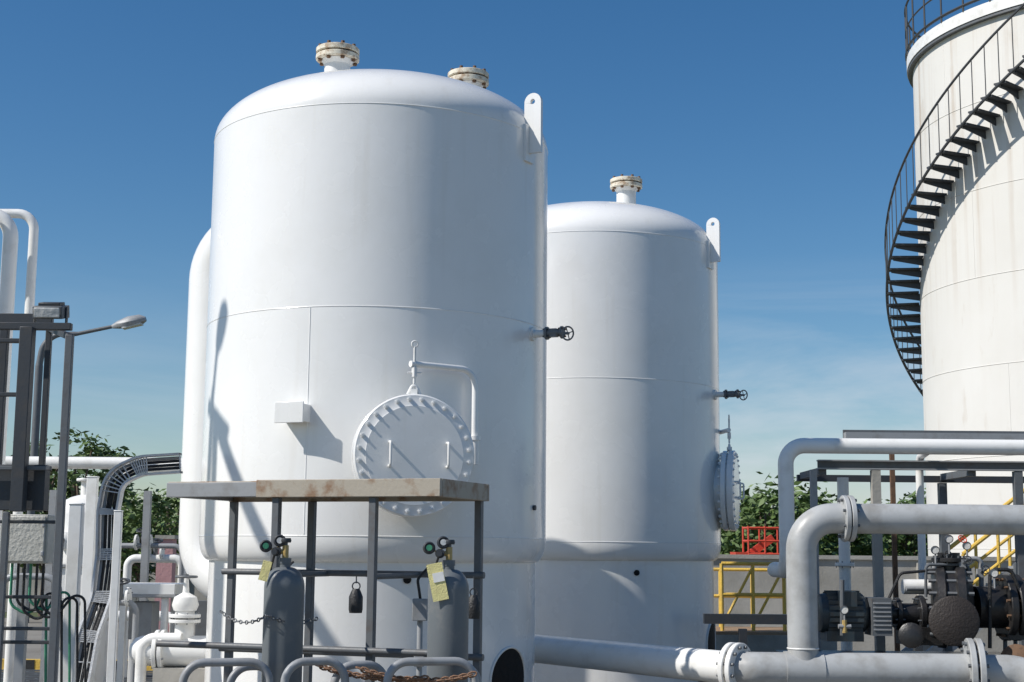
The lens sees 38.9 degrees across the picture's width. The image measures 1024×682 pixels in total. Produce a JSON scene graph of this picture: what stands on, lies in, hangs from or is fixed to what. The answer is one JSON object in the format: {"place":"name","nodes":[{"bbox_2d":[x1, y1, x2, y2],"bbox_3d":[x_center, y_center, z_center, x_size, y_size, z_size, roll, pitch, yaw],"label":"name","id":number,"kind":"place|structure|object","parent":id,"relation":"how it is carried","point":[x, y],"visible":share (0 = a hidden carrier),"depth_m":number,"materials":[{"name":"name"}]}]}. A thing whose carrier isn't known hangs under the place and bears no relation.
{"place":"outdoors","nodes":[
{"label":"outdoors","id":0,"kind":"place"},
{"bbox_2d":[5,612,39,617],"bbox_3d":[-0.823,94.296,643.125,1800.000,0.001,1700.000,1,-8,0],"label":"ground","id":1,"kind":"structure","parent":0,"point":[34,614],"depth_m":34.34,"materials":[{"name":"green plant"}]},
{"bbox_2d":[0,455,23,550],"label":"tree","id":2,"kind":"object","parent":1,"relation":"on","point":[2,516],"visible":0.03,"depth_m":36.52,"materials":[{"name":"green plant"}]},
{"bbox_2d":[5,429,96,615],"bbox_3d":[-10.831,4.206,33.841,2.160,4.350,2.127,1,-8,0],"label":"tree","id":3,"kind":"object","parent":1,"relation":"on","point":[52,480],"visible":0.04,"depth_m":33.95,"materials":[{"name":"green plant"}]},
{"bbox_2d":[38,433,109,514],"bbox_3d":[-9.986,4.151,32.734,1.662,4.162,1.645,1,-8,0],"label":"tree","id":4,"kind":"object","parent":1,"relation":"on","point":[73,489],"visible":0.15,"depth_m":32.89,"materials":[{"name":"green plant"}]},
{"bbox_2d":[0,551,206,613],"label":"concrete boundary wall","id":5,"kind":"structure","parent":1,"relation":"on","point":[193,590],"depth_m":35.39,"materials":[{"name":"grey concrete"}]},
{"bbox_2d":[79,442,135,542],"bbox_3d":[-9.935,4.562,35.580,1.476,4.148,1.302,2,-8,-11],"label":"tree","id":6,"kind":"object","parent":1,"relation":"on","point":[105,453],"visible":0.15,"depth_m":35.67,"materials":[{"name":"green plant"}]},
{"bbox_2d":[121,488,155,551],"bbox_3d":[-10.633,5.446,38.614,2.507,3.256,2.653,3,-9,-20],"label":"tree","id":7,"kind":"object","parent":1,"relation":"on","point":[133,503],"visible":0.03,"depth_m":38.86,"materials":[{"name":"green plant"}]},
{"bbox_2d":[112,482,179,581],"bbox_3d":[-8.423,4.712,32.603,2.492,3.029,2.282,1,-8,0],"label":"tree","id":8,"kind":"object","parent":1,"relation":"on","point":[130,517],"visible":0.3,"depth_m":32.35,"materials":[{"name":"green plant"}]},
{"bbox_2d":[126,489,179,551],"bbox_3d":[-8.985,5.205,37.671,2.778,3.497,2.557,6,-10,-33],"label":"tree","id":9,"kind":"object","parent":1,"relation":"on","point":[176,501],"visible":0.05,"depth_m":37.83,"materials":[{"name":"green plant"}]},
{"bbox_2d":[1,498,927,549],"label":"distant tree line","id":10,"kind":"object","parent":1,"relation":"on","point":[178,525],"depth_m":85.45,"materials":[{"name":"green plant"}]},
{"bbox_2d":[724,482,778,549],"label":"tree","id":11,"kind":"object","parent":1,"relation":"on","point":[745,503],"visible":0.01,"depth_m":54.39,"materials":[{"name":"green plant"}]},
{"bbox_2d":[730,526,778,554],"bbox_3d":[6.823,6.210,39.527,2.060,2.300,1.340,1,-8,0],"label":"railing","id":12,"kind":"object","parent":1,"relation":"on","point":[760,546],"visible":0.27,"depth_m":39.17,"materials":[{"name":"metal"}]},
{"bbox_2d":[720,472,837,554],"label":"tree","id":13,"kind":"object","parent":1,"relation":"on","point":[766,519],"visible":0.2,"depth_m":51.21,"materials":[{"name":"green plant"}]},
{"bbox_2d":[743,480,836,554],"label":"tree","id":14,"kind":"object","parent":1,"relation":"on","point":[804,497],"visible":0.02,"depth_m":53.79,"materials":[{"name":"green plant"}]},
{"bbox_2d":[819,496,910,555],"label":"tree","id":15,"kind":"object","parent":1,"relation":"on","point":[862,543],"visible":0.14,"depth_m":56.00,"materials":[{"name":"green plant"}]},
{"bbox_2d":[860,498,915,555],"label":"tree","id":16,"kind":"object","parent":1,"relation":"on","point":[903,552],"depth_m":59.71,"materials":[{"name":"green plant"}]},
{"bbox_2d":[883,488,927,555],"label":"tree","id":17,"kind":"object","parent":1,"relation":"on","point":[913,549],"visible":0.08,"depth_m":59.30,"materials":[{"name":"green plant"}]},
{"bbox_2d":[1,669,152,681],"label":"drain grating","id":18,"kind":"object","parent":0,"point":[32,675],"visible":0.15,"depth_m":17.19,"materials":[{"name":"grey metal"}]},
{"bbox_2d":[2,618,194,674],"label":"concrete pavement","id":19,"kind":"structure","parent":0,"point":[33,651],"depth_m":25.31,"materials":[{"name":"grey concrete"}]},
{"bbox_2d":[0,209,38,681],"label":"white vent pipes","id":20,"kind":"object","parent":19,"relation":"on","point":[8,226],"visible":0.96,"depth_m":13.68,"materials":[{"name":"metal"}]},
{"bbox_2d":[0,302,74,681],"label":"steel access frame","id":21,"kind":"object","parent":19,"relation":"on","point":[24,485],"visible":1,"depth_m":7.01,"materials":[{"name":"grey paint"}]},
{"bbox_2d":[8,514,86,681],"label":"junction box","id":22,"kind":"object","parent":19,"relation":"on","point":[31,544],"visible":0.78,"depth_m":8.09,"materials":[{"name":"paint"}]},
{"bbox_2d":[63,503,84,681],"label":"white support post","id":23,"kind":"object","parent":19,"relation":"on","point":[74,549],"visible":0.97,"depth_m":8.46,"materials":[{"name":"metal"}]},
{"bbox_2d":[45,564,109,681],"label":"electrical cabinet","id":24,"kind":"object","parent":19,"relation":"on","point":[99,673],"visible":0.07,"depth_m":14.87,"materials":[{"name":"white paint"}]},
{"bbox_2d":[2,659,152,672],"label":"yellow kerb","id":25,"kind":"structure","parent":19,"relation":"on","point":[32,664],"depth_m":18.51,"materials":[{"name":"paint"}]},
{"bbox_2d":[26,315,146,622],"bbox_3d":[-9.111,2.675,30.923,2.343,6.568,0.340,1,-8,0],"label":"street lamp","id":26,"kind":"object","parent":19,"relation":"on","point":[129,322],"visible":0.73,"depth_m":31.15,"materials":[{"name":"grey metal"}]},
{"bbox_2d":[63,477,112,681],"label":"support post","id":27,"kind":"object","parent":19,"relation":"on","point":[81,498],"visible":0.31,"depth_m":15.66,"materials":[{"name":"white metal"}]},
{"bbox_2d":[79,476,99,681],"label":"white support post","id":28,"kind":"object","parent":19,"relation":"on","point":[92,487],"visible":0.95,"depth_m":12.84,"materials":[{"name":"metal"}]},
{"bbox_2d":[5,456,181,681],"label":"white overhead pipe","id":29,"kind":"object","parent":19,"relation":"on","point":[92,462],"visible":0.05,"depth_m":14.87,"materials":[{"name":"metal"}]},
{"bbox_2d":[7,528,185,681],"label":"utility pipework","id":30,"kind":"object","parent":19,"relation":"on","point":[156,544],"visible":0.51,"depth_m":16.77,"materials":[{"name":"metal"}]},
{"bbox_2d":[106,510,122,681],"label":"white support post","id":31,"kind":"object","parent":19,"relation":"on","point":[114,597],"visible":1,"depth_m":10.32,"materials":[{"name":"metal"}]},
{"bbox_2d":[79,453,182,681],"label":"cable ladder","id":32,"kind":"object","parent":31,"relation":"attached to","point":[104,509],"visible":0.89,"depth_m":10.88,"materials":[{"name":"grey metal"}]},
{"bbox_2d":[116,582,182,681],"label":"white equipment table","id":33,"kind":"object","parent":19,"relation":"on","point":[149,616],"visible":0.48,"depth_m":13.76,"materials":[{"name":"paint"}]},
{"bbox_2d":[155,535,178,632],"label":"pink marker column","id":34,"kind":"structure","parent":19,"relation":"on","point":[165,572],"depth_m":23.58,"materials":[{"name":"paint"}]},
{"bbox_2d":[129,574,205,681],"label":"transfer pump piping","id":35,"kind":"object","parent":19,"relation":"on","point":[168,664],"visible":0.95,"depth_m":12.81,"materials":[{"name":"white paint"}]},
{"bbox_2d":[179,228,210,635],"bbox_3d":[-2.305,1.103,13.559,1.859,4.845,0.556,-4,-9,30],"label":"vessel bypass pipe","id":36,"kind":"object","parent":19,"relation":"on","point":[194,561],"visible":0.21,"depth_m":13.72,"materials":[{"name":"white metal"}]},
{"bbox_2d":[156,478,488,681],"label":"gas cylinder rack","id":37,"kind":"object","parent":19,"relation":"on","point":[313,492],"visible":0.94,"depth_m":8.61,"materials":[{"name":"grey metal"}]},
{"bbox_2d":[258,534,304,681],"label":"gas cylinder","id":38,"kind":"object","parent":37,"relation":"in","point":[282,641],"visible":1,"depth_m":7.93,"materials":[{"name":"grey metal"}]},
{"bbox_2d":[423,536,468,681],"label":"gas cylinder","id":39,"kind":"object","parent":37,"relation":"in","point":[448,611],"visible":1,"depth_m":7.78,"materials":[{"name":"paint"}]},
{"bbox_2d":[199,40,573,681],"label":"pressure vessel","id":40,"kind":"object","parent":19,"relation":"on","point":[377,301],"visible":0.93,"depth_m":10.94,"materials":[{"name":"white paint"}]},
{"bbox_2d":[412,567,427,675],"bbox_3d":[-0.553,2.104,8.691,0.100,1.505,0.107,1,-8,0],"label":"electrical conduit","id":41,"kind":"object","parent":19,"relation":"on","point":[420,610],"visible":0.86,"depth_m":8.71,"materials":[{"name":"metal"}]},
{"bbox_2d":[534,174,747,681],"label":"pressure vessel","id":42,"kind":"object","parent":19,"relation":"on","point":[643,491],"visible":0.79,"depth_m":15.13,"materials":[{"name":"white paint"}]},
{"bbox_2d":[535,495,1023,681],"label":"process pipeline","id":43,"kind":"object","parent":19,"relation":"on","point":[803,658],"visible":0.85,"depth_m":10.74,"materials":[{"name":"white paint"}]},
{"bbox_2d":[703,613,928,650],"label":"steel sleeper beam","id":44,"kind":"structure","parent":19,"relation":"on","point":[744,619],"depth_m":14.90,"materials":[{"name":"metal"}]},
{"bbox_2d":[714,554,1018,651],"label":"concrete dike wall","id":45,"kind":"structure","parent":19,"relation":"on","point":[862,577],"depth_m":22.11,"materials":[{"name":"grey concrete"}]},
{"bbox_2d":[774,650,1001,654],"bbox_3d":[3.474,2.968,11.903,2.600,0.780,0.900,1,-8,0],"label":"base","id":46,"kind":"object","parent":19,"relation":"on","point":[938,652],"visible":0.14,"depth_m":12.19,"materials":[{"name":"concrete"}]},
{"bbox_2d":[838,535,1023,656],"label":"instrument piping","id":47,"kind":"object","parent":46,"relation":"on","point":[910,635],"visible":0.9,"depth_m":11.74,"materials":[{"name":"metal"}]},
{"bbox_2d":[817,590,868,641],"bbox_3d":[2.700,2.251,11.896,0.399,0.403,0.364,1,-8,0],"label":"motor","id":48,"kind":"object","parent":47,"relation":"attached to","point":[857,614],"visible":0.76,"depth_m":11.75,"materials":[{"name":"paint"}]},
{"bbox_2d":[864,595,942,644],"bbox_3d":[3.214,2.279,11.875,0.610,0.390,0.350,1,-8,0],"label":"coupling and bearing","id":49,"kind":"object","parent":47,"relation":"attached to","point":[886,615],"visible":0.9,"depth_m":11.77,"materials":[{"name":"grey metal"}]},
{"bbox_2d":[927,553,1023,648],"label":"pump casing","id":50,"kind":"object","parent":46,"relation":"on","point":[1007,607],"visible":0.7,"depth_m":11.75,"materials":[{"name":"grey metal"}]},
{"bbox_2d":[928,596,979,645],"bbox_3d":[3.475,2.223,11.558,0.390,0.391,0.395,1,-8,0],"label":"suction cover","id":51,"kind":"object","parent":50,"relation":"attached to","point":[953,620],"visible":0.96,"depth_m":11.38,"materials":[{"name":"black metal"}]},
{"bbox_2d":[767,430,1023,650],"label":"pipe rack","id":52,"kind":"object","parent":19,"relation":"on","point":[922,444],"visible":0.68,"depth_m":12.54,"materials":[{"name":"metal"}]},
{"bbox_2d":[884,0,1023,556],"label":"storage tank","id":53,"kind":"object","parent":19,"relation":"on","point":[965,72],"visible":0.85,"depth_m":27.84,"materials":[{"name":"metal"}]},
{"bbox_2d":[901,489,1023,650],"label":"yellow access stair","id":54,"kind":"object","parent":19,"relation":"on","point":[976,543],"visible":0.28,"depth_m":16.95,"materials":[{"name":"metal"}]},
{"bbox_2d":[0,0,991,521],"label":"sky","id":55,"kind":"structure","parent":0,"point":[787,124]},
{"bbox_2d":[716,626,836,651],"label":"low wall","id":56,"kind":"structure","parent":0,"point":[766,639],"depth_m":18.01,"materials":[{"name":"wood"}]},
{"bbox_2d":[714,568,781,627],"bbox_3d":[2.970,3.408,19.214,1.297,0.797,0.044,-1,-8,9],"label":"yellow railing","id":57,"kind":"object","parent":56,"relation":"on","point":[739,569],"visible":0.13,"depth_m":19.23,"materials":[{"name":"metal"}]},
{"bbox_2d":[720,562,786,630],"bbox_3d":[3.046,3.237,18.329,0.835,0.884,0.048,1,-8,0],"label":"yellow railing","id":58,"kind":"object","parent":56,"relation":"on","point":[752,594],"visible":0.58,"depth_m":18.32,"materials":[{"name":"metal"}]}
]}

